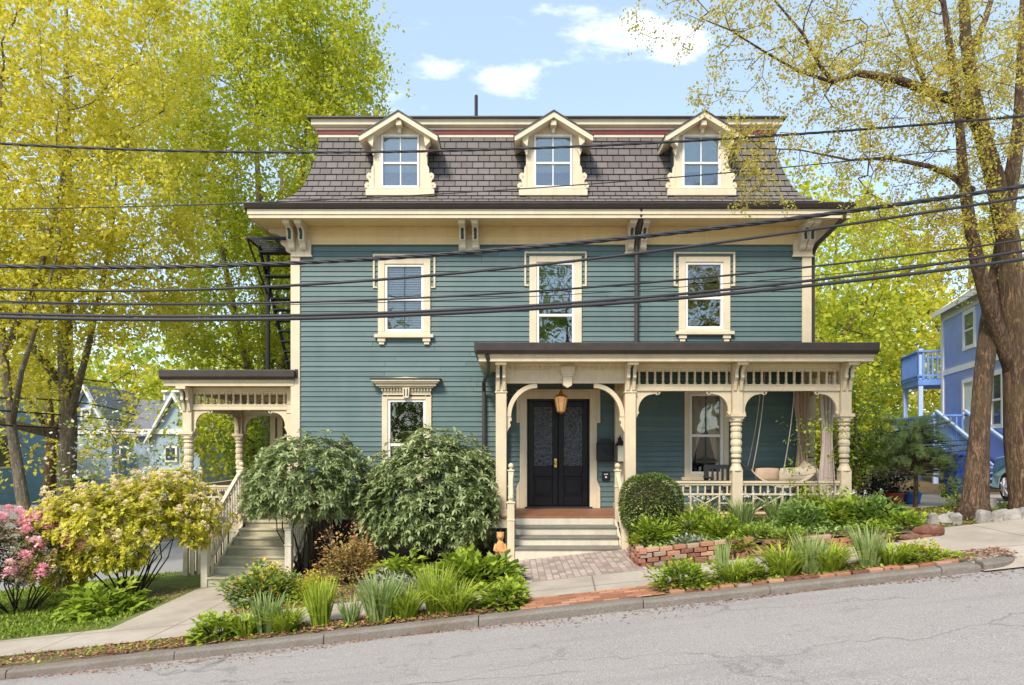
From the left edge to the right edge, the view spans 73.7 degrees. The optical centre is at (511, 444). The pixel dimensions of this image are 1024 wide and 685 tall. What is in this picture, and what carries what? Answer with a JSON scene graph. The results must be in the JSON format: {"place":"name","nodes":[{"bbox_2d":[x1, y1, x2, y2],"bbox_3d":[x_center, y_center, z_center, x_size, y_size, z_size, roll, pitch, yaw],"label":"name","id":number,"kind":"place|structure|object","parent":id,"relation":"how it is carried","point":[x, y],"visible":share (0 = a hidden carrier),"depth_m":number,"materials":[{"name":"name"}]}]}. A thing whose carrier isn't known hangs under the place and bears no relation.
{"place":"outdoors","nodes":[
{"label":"outdoors","id":0,"kind":"place"},
{"bbox_2d":[0,540,182,590],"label":"driveway","id":1,"kind":"structure","parent":0,"point":[174,562],"depth_m":17.05,"materials":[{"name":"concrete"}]},
{"bbox_2d":[0,569,224,640],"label":"lawn","id":2,"kind":"structure","parent":0,"point":[176,580],"depth_m":12.48,"materials":[{"name":"green plant"}]},
{"bbox_2d":[0,504,115,613],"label":"pink rhododendron","id":3,"kind":"object","parent":2,"relation":"on","point":[33,545],"visible":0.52,"depth_m":11.55,"materials":[{"name":"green plant"}]},
{"bbox_2d":[50,573,154,623],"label":"hosta","id":4,"kind":"object","parent":2,"relation":"on","point":[93,598],"visible":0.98,"depth_m":10.79,"materials":[{"name":"green plant"}]},
{"bbox_2d":[15,461,238,594],"bbox_3d":[-6.936,1.558,12.338,3.700,2.531,2.827,0,0,0],"label":"azalea","id":5,"kind":"object","parent":2,"relation":"on","point":[84,512],"visible":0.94,"depth_m":11.94,"materials":[{"name":"yellow plant"}]},
{"bbox_2d":[113,584,254,627],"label":"garden path","id":6,"kind":"structure","parent":0,"point":[192,604],"depth_m":10.65,"materials":[{"name":"concrete"}]},
{"bbox_2d":[0,542,924,655],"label":"sidewalk","id":7,"kind":"structure","parent":0,"point":[180,628],"depth_m":9.27,"materials":[{"name":"concrete"}]},
{"bbox_2d":[0,463,1018,667],"bbox_3d":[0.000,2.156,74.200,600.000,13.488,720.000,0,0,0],"label":"ground","id":8,"kind":"structure","parent":0,"point":[927,485],"depth_m":8.80,"materials":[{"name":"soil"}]},
{"bbox_2d":[0,369,54,504],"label":"bright blue house","id":9,"kind":"structure","parent":8,"relation":"on","point":[34,486],"depth_m":33.61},
{"bbox_2d":[10,328,151,472],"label":"background tree","id":10,"kind":"object","parent":8,"relation":"on","point":[122,373],"visible":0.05,"depth_m":44.60,"materials":[{"name":"yellow plant"}]},
{"bbox_2d":[0,222,170,504],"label":"background tree","id":11,"kind":"object","parent":8,"relation":"on","point":[50,421],"visible":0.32,"depth_m":30.20,"materials":[{"name":"green plant"}]},
{"bbox_2d":[0,0,218,545],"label":"maple tree","id":12,"kind":"object","parent":8,"relation":"on","point":[22,498],"visible":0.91,"depth_m":15.91,"materials":[{"name":"yellow plant"}]},
{"bbox_2d":[44,396,177,564],"bbox_3d":[-9.893,0.967,16.963,2.930,4.429,3.077,0,0,0],"label":"dogwood","id":13,"kind":"object","parent":8,"relation":"on","point":[103,456],"visible":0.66,"depth_m":16.79,"materials":[{"name":"green plant"}]},
{"bbox_2d":[0,0,237,553],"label":"maple tree","id":14,"kind":"object","parent":8,"relation":"on","point":[68,390],"visible":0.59,"depth_m":18.63,"materials":[{"name":"yellow plant"}]},
{"bbox_2d":[58,385,249,500],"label":"pale blue house","id":15,"kind":"structure","parent":8,"relation":"on","point":[168,400],"depth_m":40.00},
{"bbox_2d":[125,308,261,471],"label":"background tree","id":16,"kind":"object","parent":8,"relation":"on","point":[156,382],"visible":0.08,"depth_m":46.37,"materials":[{"name":"green plant"}]},
{"bbox_2d":[150,305,262,482],"bbox_3d":[-13.867,-2.134,38.141,11.254,11.636,9.666,0,0,41],"label":"background tree","id":17,"kind":"object","parent":8,"relation":"on","point":[201,452],"visible":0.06,"depth_m":36.68,"materials":[{"name":"green plant"}]},
{"bbox_2d":[182,608,247,645],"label":"leafy perennial","id":18,"kind":"object","parent":8,"relation":"on","point":[212,619],"visible":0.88,"depth_m":8.41,"materials":[{"name":"green plant"}]},
{"bbox_2d":[184,401,275,501],"bbox_3d":[-7.566,0.416,23.013,5.223,5.519,4.199,0,0,21],"label":"background tree","id":19,"kind":"object","parent":8,"relation":"on","point":[253,448],"visible":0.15,"depth_m":22.42,"materials":[{"name":"green plant"}]},
{"bbox_2d":[198,335,262,479],"bbox_3d":[-10.025,-1.867,32.220,8.682,10.601,7.205,0,0,0],"label":"background tree","id":20,"kind":"object","parent":8,"relation":"on","point":[248,433],"visible":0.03,"depth_m":30.99,"materials":[{"name":"green plant"}]},
{"bbox_2d":[206,604,263,636],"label":"daylily","id":21,"kind":"object","parent":8,"relation":"on","point":[249,627],"visible":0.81,"depth_m":8.41,"materials":[{"name":"green plant"}]},
{"bbox_2d":[209,556,311,607],"bbox_3d":[-3.766,2.075,10.569,1.506,0.740,1.137,0,0,0],"label":"euphorbia","id":22,"kind":"object","parent":8,"relation":"on","point":[270,579],"visible":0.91,"depth_m":10.36,"materials":[{"name":"green plant"}]},
{"bbox_2d":[242,589,285,634],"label":"iris","id":23,"kind":"object","parent":8,"relation":"on","point":[265,627],"visible":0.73,"depth_m":8.41,"materials":[{"name":"green plant"}]},
{"bbox_2d":[116,0,414,449],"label":"maple tree","id":24,"kind":"object","parent":8,"relation":"on","point":[295,104],"visible":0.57,"depth_m":24.39,"materials":[{"name":"green plant"}]},
{"bbox_2d":[240,596,315,632],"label":"daylily","id":25,"kind":"object","parent":8,"relation":"on","point":[288,620],"visible":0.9,"depth_m":8.38,"materials":[{"name":"green plant"}]},
{"bbox_2d":[236,429,378,573],"bbox_3d":[-3.917,1.091,12.991,2.883,2.799,2.366,0,0,0],"label":"rhododendron","id":26,"kind":"object","parent":8,"relation":"on","point":[264,500],"visible":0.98,"depth_m":12.53,"materials":[{"name":"green plant"}]},
{"bbox_2d":[288,568,341,603],"bbox_3d":[-2.948,2.107,10.282,0.808,0.494,0.659,0,0,0],"label":"euphorbia","id":27,"kind":"object","parent":8,"relation":"on","point":[297,597],"visible":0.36,"depth_m":10.21,"materials":[{"name":"green plant"}]},
{"bbox_2d":[299,572,340,626],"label":"iris","id":28,"kind":"object","parent":8,"relation":"on","point":[322,607],"visible":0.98,"depth_m":8.51,"materials":[{"name":"green plant"}]},
{"bbox_2d":[304,522,384,583],"bbox_3d":[-2.749,1.808,11.480,1.410,1.036,1.070,0,0,0],"label":"spirea","id":29,"kind":"object","parent":8,"relation":"on","point":[344,555],"visible":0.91,"depth_m":11.38,"materials":[{"name":"red plant"}]},
{"bbox_2d":[330,592,363,623],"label":"iris","id":30,"kind":"object","parent":8,"relation":"on","point":[351,616],"visible":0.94,"depth_m":8.47,"materials":[{"name":"green plant"}]},
{"bbox_2d":[350,567,411,623],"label":"iris","id":31,"kind":"object","parent":8,"relation":"on","point":[374,613],"visible":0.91,"depth_m":8.36,"materials":[{"name":"green plant"}]},
{"bbox_2d":[364,545,428,584],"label":"hosta","id":32,"kind":"object","parent":8,"relation":"on","point":[397,563],"visible":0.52,"depth_m":10.87,"materials":[{"name":"green plant"}]},
{"bbox_2d":[359,574,439,619],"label":"daylily","id":33,"kind":"object","parent":8,"relation":"on","point":[404,605],"visible":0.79,"depth_m":8.36,"materials":[{"name":"green plant"}]},
{"bbox_2d":[350,423,507,561],"bbox_3d":[-1.556,0.903,12.788,3.072,2.642,2.442,0,0,0],"label":"rhododendron","id":34,"kind":"object","parent":8,"relation":"on","point":[469,514],"visible":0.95,"depth_m":12.26,"materials":[{"name":"green plant"}]},
{"bbox_2d":[410,561,463,613],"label":"grass clump","id":35,"kind":"object","parent":8,"relation":"on","point":[431,606],"visible":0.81,"depth_m":8.53,"materials":[{"name":"green plant"}]},
{"bbox_2d":[417,576,494,613],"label":"daylily","id":36,"kind":"object","parent":8,"relation":"on","point":[457,601],"visible":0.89,"depth_m":8.38,"materials":[{"name":"green plant"}]},
{"bbox_2d":[409,541,528,592],"bbox_3d":[-0.552,1.747,9.802,1.737,0.728,1.230,0,0,21],"label":"leafy perennial","id":37,"kind":"object","parent":8,"relation":"on","point":[468,560],"visible":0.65,"depth_m":9.71,"materials":[{"name":"green plant"}]},
{"bbox_2d":[35,329,940,473],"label":"distant woods","id":38,"kind":"object","parent":8,"relation":"on","point":[136,358],"visible":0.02,"depth_m":48.91,"materials":[{"name":"green plant"}]},
{"bbox_2d":[471,549,529,582],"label":"leafy perennial","id":39,"kind":"object","parent":8,"relation":"on","point":[520,570],"visible":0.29,"depth_m":9.92,"materials":[{"name":"green plant"}]},
{"bbox_2d":[471,577,531,611],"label":"leafy perennial","id":40,"kind":"object","parent":8,"relation":"on","point":[507,592],"visible":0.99,"depth_m":8.45,"materials":[{"name":"green plant"}]},
{"bbox_2d":[0,486,1007,663],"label":"ground cover","id":41,"kind":"object","parent":8,"relation":"on","point":[748,580],"visible":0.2,"depth_m":8.49,"materials":[{"name":"green plant"}]},
{"bbox_2d":[0,554,1014,679],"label":"kerb","id":42,"kind":"structure","parent":8,"relation":"on","point":[493,619],"depth_m":8.07,"materials":[{"name":"concrete"}]},
{"bbox_2d":[158,95,879,587],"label":"victorian house","id":43,"kind":"structure","parent":8,"relation":"on","point":[678,391],"depth_m":14.18,"materials":[{"name":"paint"}]},
{"bbox_2d":[330,514,366,547],"bbox_3d":[-3.359,1.791,14.180,0.848,0.703,0.110,0,0,0],"label":"basement window","id":44,"kind":"structure","parent":43,"relation":"in","point":[344,522],"depth_m":14.20,"materials":[{"name":"black glass"}]},
{"bbox_2d":[373,254,435,344],"bbox_3d":[-2.236,-3.022,14.342,1.297,1.884,0.515,0,0,0],"label":"window","id":45,"kind":"structure","parent":43,"relation":"in","point":[397,327],"depth_m":14.17,"materials":[{"name":"beige paint"}]},
{"bbox_2d":[382,395,432,488],"bbox_3d":[-2.184,-0.063,14.342,1.166,1.955,0.515,0,0,0],"label":"window","id":46,"kind":"structure","parent":43,"relation":"in","point":[400,415],"depth_m":14.54,"materials":[{"name":"beige paint"}]},
{"bbox_2d":[528,402,557,505],"bbox_3d":[0.651,0.179,14.213,0.614,2.171,0.135,0,0,0],"label":"door","id":47,"kind":"structure","parent":43,"relation":"in","point":[542,416],"depth_m":14.24,"materials":[{"name":"black paint"}]},
{"bbox_2d":[524,251,586,341],"bbox_3d":[0.905,-2.839,14.342,1.296,2.350,0.515,0,0,0],"label":"window","id":48,"kind":"structure","parent":43,"relation":"in","point":[553,325],"depth_m":14.24,"materials":[{"name":"clear glass"}]},
{"bbox_2d":[558,402,587,505],"bbox_3d":[1.273,0.179,14.255,0.614,2.171,0.050,0,0,0],"label":"door","id":49,"kind":"structure","parent":43,"relation":"in","point":[573,423],"depth_m":14.23,"materials":[{"name":"black paint"}]},
{"bbox_2d":[673,252,734,341],"bbox_3d":[3.994,-3.074,14.342,1.277,1.863,0.515,0,0,0],"label":"window","id":50,"kind":"structure","parent":43,"relation":"in","point":[709,315],"depth_m":14.17,"materials":[{"name":"beige paint"}]},
{"bbox_2d":[681,391,728,486],"bbox_3d":[4.035,-0.142,14.342,1.055,2.030,0.515,0,0,0],"label":"window","id":51,"kind":"structure","parent":43,"relation":"in","point":[706,423],"depth_m":14.31,"materials":[{"name":"beige paint"}]},
{"bbox_2d":[703,465,730,510],"bbox_3d":[4.120,0.854,13.441,0.570,0.920,0.522,0,0,0],"label":"porch chair","id":52,"kind":"object","parent":43,"relation":"on","point":[706,477],"visible":0.5,"depth_m":13.67,"materials":[{"name":"brown wood"}]},
{"bbox_2d":[742,372,818,487],"bbox_3d":[5.313,-0.330,13.450,1.400,2.320,0.616,0,0,0],"label":"porch swing","id":53,"kind":"object","parent":43,"relation":"hanging from","point":[770,474],"visible":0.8,"depth_m":13.26,"materials":[{"name":"fabric"}]},
{"bbox_2d":[792,391,812,496],"bbox_3d":[5.915,-0.019,13.900,0.405,2.166,0.089,0,0,0],"label":"porch curtain","id":54,"kind":"object","parent":43,"relation":"hanging from","point":[802,398],"visible":0.55,"depth_m":13.90,"materials":[{"name":"fabric"}]},
{"bbox_2d":[818,394,834,498],"bbox_3d":[6.077,-0.019,13.150,0.428,2.166,0.089,0,0,0],"label":"porch curtain","id":55,"kind":"object","parent":43,"relation":"hanging from","point":[826,403],"visible":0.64,"depth_m":13.15,"materials":[{"name":"fabric"}]},
{"bbox_2d":[520,585,664,609],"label":"brick verge","id":56,"kind":"structure","parent":8,"relation":"on","point":[592,596],"depth_m":8.48,"materials":[{"name":"red brick"}]},
{"bbox_2d":[641,556,719,590],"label":"leafy perennial","id":57,"kind":"object","parent":8,"relation":"on","point":[682,567],"visible":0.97,"depth_m":8.41,"materials":[{"name":"green plant"}]},
{"bbox_2d":[704,553,774,582],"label":"daylily","id":58,"kind":"object","parent":8,"relation":"on","point":[738,571],"visible":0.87,"depth_m":8.39,"materials":[{"name":"green plant"}]},
{"bbox_2d":[626,532,931,566],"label":"brick retaining wall","id":59,"kind":"structure","parent":8,"relation":"on","point":[636,555],"depth_m":10.04,"materials":[{"name":"red brick"}]},
{"bbox_2d":[837,518,905,539],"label":"trailing plant","id":60,"kind":"object","parent":59,"relation":"on","point":[871,527],"visible":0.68,"depth_m":9.92,"materials":[{"name":"green plant"}]},
{"bbox_2d":[749,537,822,576],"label":"daylily","id":61,"kind":"object","parent":8,"relation":"on","point":[785,563],"visible":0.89,"depth_m":8.39,"materials":[{"name":"green plant"}]},
{"bbox_2d":[788,529,832,573],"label":"iris","id":62,"kind":"object","parent":8,"relation":"on","point":[811,566],"visible":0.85,"depth_m":8.41,"materials":[{"name":"green plant"}]},
{"bbox_2d":[669,558,958,593],"bbox_3d":[3.651,1.605,8.275,3.480,0.444,0.162,0,0,0],"label":"brick edging","id":63,"kind":"object","parent":8,"relation":"on","point":[823,575],"visible":0.7,"depth_m":8.24,"materials":[{"name":"red brick"}]},
{"bbox_2d":[619,0,1023,509],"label":"street tree","id":64,"kind":"object","parent":8,"relation":"on","point":[1005,326],"visible":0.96,"depth_m":10.09,"materials":[{"name":"yellow plant"}]},
{"bbox_2d":[783,534,870,572],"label":"daylily","id":65,"kind":"object","parent":8,"relation":"on","point":[834,559],"visible":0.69,"depth_m":8.35,"materials":[{"name":"green plant"}]},
{"bbox_2d":[814,317,900,479],"bbox_3d":[9.429,-1.302,22.643,6.923,5.695,5.054,0,0,14],"label":"background tree","id":66,"kind":"object","parent":8,"relation":"on","point":[857,369],"visible":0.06,"depth_m":21.72,"materials":[{"name":"green plant"}]},
{"bbox_2d":[814,370,903,498],"bbox_3d":[6.978,-0.088,13.900,1.868,2.849,2.156,0,0,0],"label":"green shrub","id":67,"kind":"object","parent":8,"relation":"on","point":[855,430],"visible":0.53,"depth_m":13.59,"materials":[{"name":"green plant"}]},
{"bbox_2d":[815,279,910,468],"bbox_3d":[15.055,-3.546,34.380,8.873,10.174,7.633,0,0,20],"label":"background tree","id":68,"kind":"object","parent":8,"relation":"on","point":[840,326],"visible":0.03,"depth_m":32.88,"materials":[{"name":"green plant"}]},
{"bbox_2d":[846,522,890,567],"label":"iris","id":69,"kind":"object","parent":8,"relation":"on","point":[864,543],"visible":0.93,"depth_m":8.42,"materials":[{"name":"green plant"}]},
{"bbox_2d":[819,421,919,500],"bbox_3d":[7.664,0.441,14.502,1.988,1.990,1.913,0,0,0],"label":"dark shrub","id":70,"kind":"object","parent":8,"relation":"on","point":[883,484],"visible":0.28,"depth_m":14.22,"materials":[{"name":"green plant"}]},
{"bbox_2d":[788,171,952,411],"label":"background tree","id":71,"kind":"object","parent":8,"relation":"on","point":[849,256],"visible":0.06,"depth_m":41.55,"materials":[{"name":"green plant"}]},
{"bbox_2d":[783,158,970,429],"bbox_3d":[13.268,-5.290,29.951,12.582,13.656,10.382,0,0,0],"label":"background tree","id":72,"kind":"object","parent":8,"relation":"on","point":[855,307],"visible":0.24,"depth_m":28.30,"materials":[{"name":"green plant"}]},
{"bbox_2d":[870,534,932,564],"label":"daylily","id":73,"kind":"object","parent":8,"relation":"on","point":[887,557],"visible":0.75,"depth_m":8.37,"materials":[{"name":"green plant"}]},
{"bbox_2d":[856,410,967,508],"bbox_3d":[7.601,0.302,12.860,2.058,1.986,1.987,0,0,18],"label":"pine tree","id":74,"kind":"object","parent":8,"relation":"on","point":[914,437],"visible":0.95,"depth_m":12.73,"materials":[{"name":"green plant"}]},
{"bbox_2d":[888,538,958,562],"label":"leafy perennial","id":75,"kind":"object","parent":8,"relation":"on","point":[929,550],"visible":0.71,"depth_m":8.45,"materials":[{"name":"green plant"}]},
{"bbox_2d":[847,195,1023,416],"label":"background tree","id":76,"kind":"object","parent":8,"relation":"on","point":[934,299],"visible":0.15,"depth_m":39.34,"materials":[{"name":"green plant"}]},
{"bbox_2d":[892,253,1023,488],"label":"blue house","id":77,"kind":"structure","parent":8,"relation":"on","point":[959,338],"depth_m":22.35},
{"bbox_2d":[962,306,975,350],"bbox_3d":[14.431,-3.660,21.551,0.050,1.260,1.040,0,0,16],"label":"window","id":78,"kind":"structure","parent":77,"relation":"in","point":[968,316],"depth_m":21.56,"materials":[{"name":"white paint"}]},
{"bbox_2d":[991,369,1002,427],"bbox_3d":[13.863,-1.310,19.532,0.050,1.660,0.940,0,0,16],"label":"window","id":79,"kind":"structure","parent":77,"relation":"in","point":[997,395],"depth_m":19.50,"materials":[{"name":"white paint"}]},
{"bbox_2d":[919,6,1023,521],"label":"street tree","id":80,"kind":"object","parent":8,"relation":"on","point":[975,493],"visible":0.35,"depth_m":10.93,"materials":[{"name":"brown plant"}]},
{"bbox_2d":[0,141,1023,209],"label":"overhead cable","id":81,"kind":"object","parent":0,"point":[486,190],"visible":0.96,"depth_m":9.89,"materials":[{"name":"grey plastic"}]},
{"bbox_2d":[0,567,1023,684],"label":"road","id":82,"kind":"structure","parent":0,"point":[965,630],"depth_m":6.69,"materials":[{"name":"grey asphalt"}]},
{"bbox_2d":[0,568,1021,679],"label":"gutter litter","id":83,"kind":"object","parent":82,"relation":"on","point":[803,591],"visible":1,"depth_m":7.99,"materials":[{"name":"brown plant"}]},
{"bbox_2d":[0,184,1023,269],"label":"overhead cable","id":84,"kind":"object","parent":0,"point":[604,240],"visible":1,"depth_m":9.38,"materials":[{"name":"grey plastic"}]},
{"bbox_2d":[0,257,1023,321],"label":"overhead cable","id":85,"kind":"object","parent":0,"point":[513,309],"visible":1,"depth_m":9.28,"materials":[{"name":"grey plastic"}]},
{"bbox_2d":[0,196,1023,291],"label":"overhead cable","id":86,"kind":"object","parent":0,"point":[513,267],"visible":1,"depth_m":9.39,"materials":[{"name":"grey plastic"}]},
{"bbox_2d":[0,249,1023,317],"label":"overhead cable","id":87,"kind":"object","parent":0,"point":[514,306],"visible":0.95,"depth_m":9.48,"materials":[{"name":"grey plastic"}]},
{"bbox_2d":[0,115,1023,153],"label":"overhead cable","id":88,"kind":"object","parent":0,"point":[464,150],"visible":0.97,"depth_m":9.59,"materials":[{"name":"grey plastic"}]},
{"bbox_2d":[0,239,1023,304],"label":"overhead cable","id":89,"kind":"object","parent":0,"point":[560,289],"visible":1,"depth_m":9.69,"materials":[{"name":"grey plastic"}]},
{"bbox_2d":[0,0,1023,414],"label":"sky","id":90,"kind":"structure","parent":0,"point":[519,57],"materials":[{"name":"blue"}]},
{"bbox_2d":[3,252,1023,305],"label":"overhead cable","id":91,"kind":"object","parent":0,"point":[468,299],"visible":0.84,"depth_m":9.90,"materials":[{"name":"grey plastic"}]},
{"bbox_2d":[517,549,646,582],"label":"brick path","id":92,"kind":"structure","parent":0,"point":[578,565],"depth_m":10.61,"materials":[{"name":"red brick"}]},
{"bbox_2d":[629,519,912,553],"bbox_3d":[3.990,1.451,11.275,4.020,0.342,2.350,0,0,0],"label":"raised bed","id":93,"kind":"object","parent":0,"point":[839,534],"visible":0.11,"depth_m":10.39,"materials":[{"name":"soil"}]},
{"bbox_2d":[617,472,684,537],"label":"boxwood","id":94,"kind":"object","parent":93,"relation":"on","point":[646,494],"visible":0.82,"depth_m":11.28,"materials":[{"name":"green plant"}]},
{"bbox_2d":[625,506,680,548],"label":"fern","id":95,"kind":"object","parent":93,"relation":"on","point":[654,528],"visible":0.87,"depth_m":10.66,"materials":[{"name":"green plant"}]},
{"bbox_2d":[670,496,726,538],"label":"leafy perennial","id":96,"kind":"object","parent":93,"relation":"on","point":[696,521],"visible":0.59,"depth_m":10.95,"materials":[{"name":"green plant"}]},
{"bbox_2d":[692,509,754,538],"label":"leafy perennial","id":97,"kind":"object","parent":93,"relation":"on","point":[725,527],"visible":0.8,"depth_m":10.62,"materials":[{"name":"green plant"}]},
{"bbox_2d":[720,491,761,525],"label":"daffodil","id":98,"kind":"object","parent":93,"relation":"on","point":[743,513],"visible":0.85,"depth_m":11.78,"materials":[{"name":"green plant"}]},
{"bbox_2d":[629,514,902,546],"bbox_3d":[3.969,1.412,11.303,3.974,0.490,2.346,0,0,0],"label":"ground cover","id":99,"kind":"object","parent":93,"relation":"on","point":[821,528],"visible":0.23,"depth_m":10.61,"materials":[{"name":"green plant"}]},
{"bbox_2d":[770,493,838,529],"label":"leafy perennial","id":100,"kind":"object","parent":93,"relation":"on","point":[803,514],"visible":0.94,"depth_m":10.89,"materials":[{"name":"green plant"}]},
{"bbox_2d":[775,410,859,499],"bbox_3d":[5.539,0.368,12.285,1.355,1.998,0.871,0,0,0],"label":"young shrub","id":101,"kind":"object","parent":93,"relation":"on","point":[811,446],"visible":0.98,"depth_m":12.26,"materials":[{"name":"green plant"}]},
{"bbox_2d":[809,485,879,527],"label":"leafy perennial","id":102,"kind":"object","parent":93,"relation":"on","point":[837,509],"visible":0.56,"depth_m":11.06,"materials":[{"name":"green plant"}]},
{"bbox_2d":[844,489,914,525],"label":"leafy perennial","id":103,"kind":"object","parent":93,"relation":"on","point":[879,502],"visible":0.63,"depth_m":10.90,"materials":[{"name":"green plant"}]},
{"bbox_2d":[877,506,929,529],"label":"leafy perennial","id":104,"kind":"object","parent":93,"relation":"on","point":[908,517],"visible":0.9,"depth_m":10.46,"materials":[{"name":"green plant"}]},
{"bbox_2d":[835,494,1005,507],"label":"driveway","id":105,"kind":"structure","parent":0,"point":[930,500],"depth_m":14.97,"materials":[{"name":"concrete"}]},
{"bbox_2d":[992,456,1007,501],"bbox_3d":[11.037,0.438,13.063,1.845,1.545,4.020,0,0,11],"label":"parked car","id":106,"kind":"object","parent":105,"relation":"on","point":[999,481],"visible":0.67,"depth_m":14.67,"materials":[{"name":"blue paint"}]},
{"bbox_2d":[890,519,1023,570],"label":"driveway apron","id":107,"kind":"object","parent":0,"point":[1009,534],"visible":0.73,"depth_m":9.37,"materials":[{"name":"concrete"}]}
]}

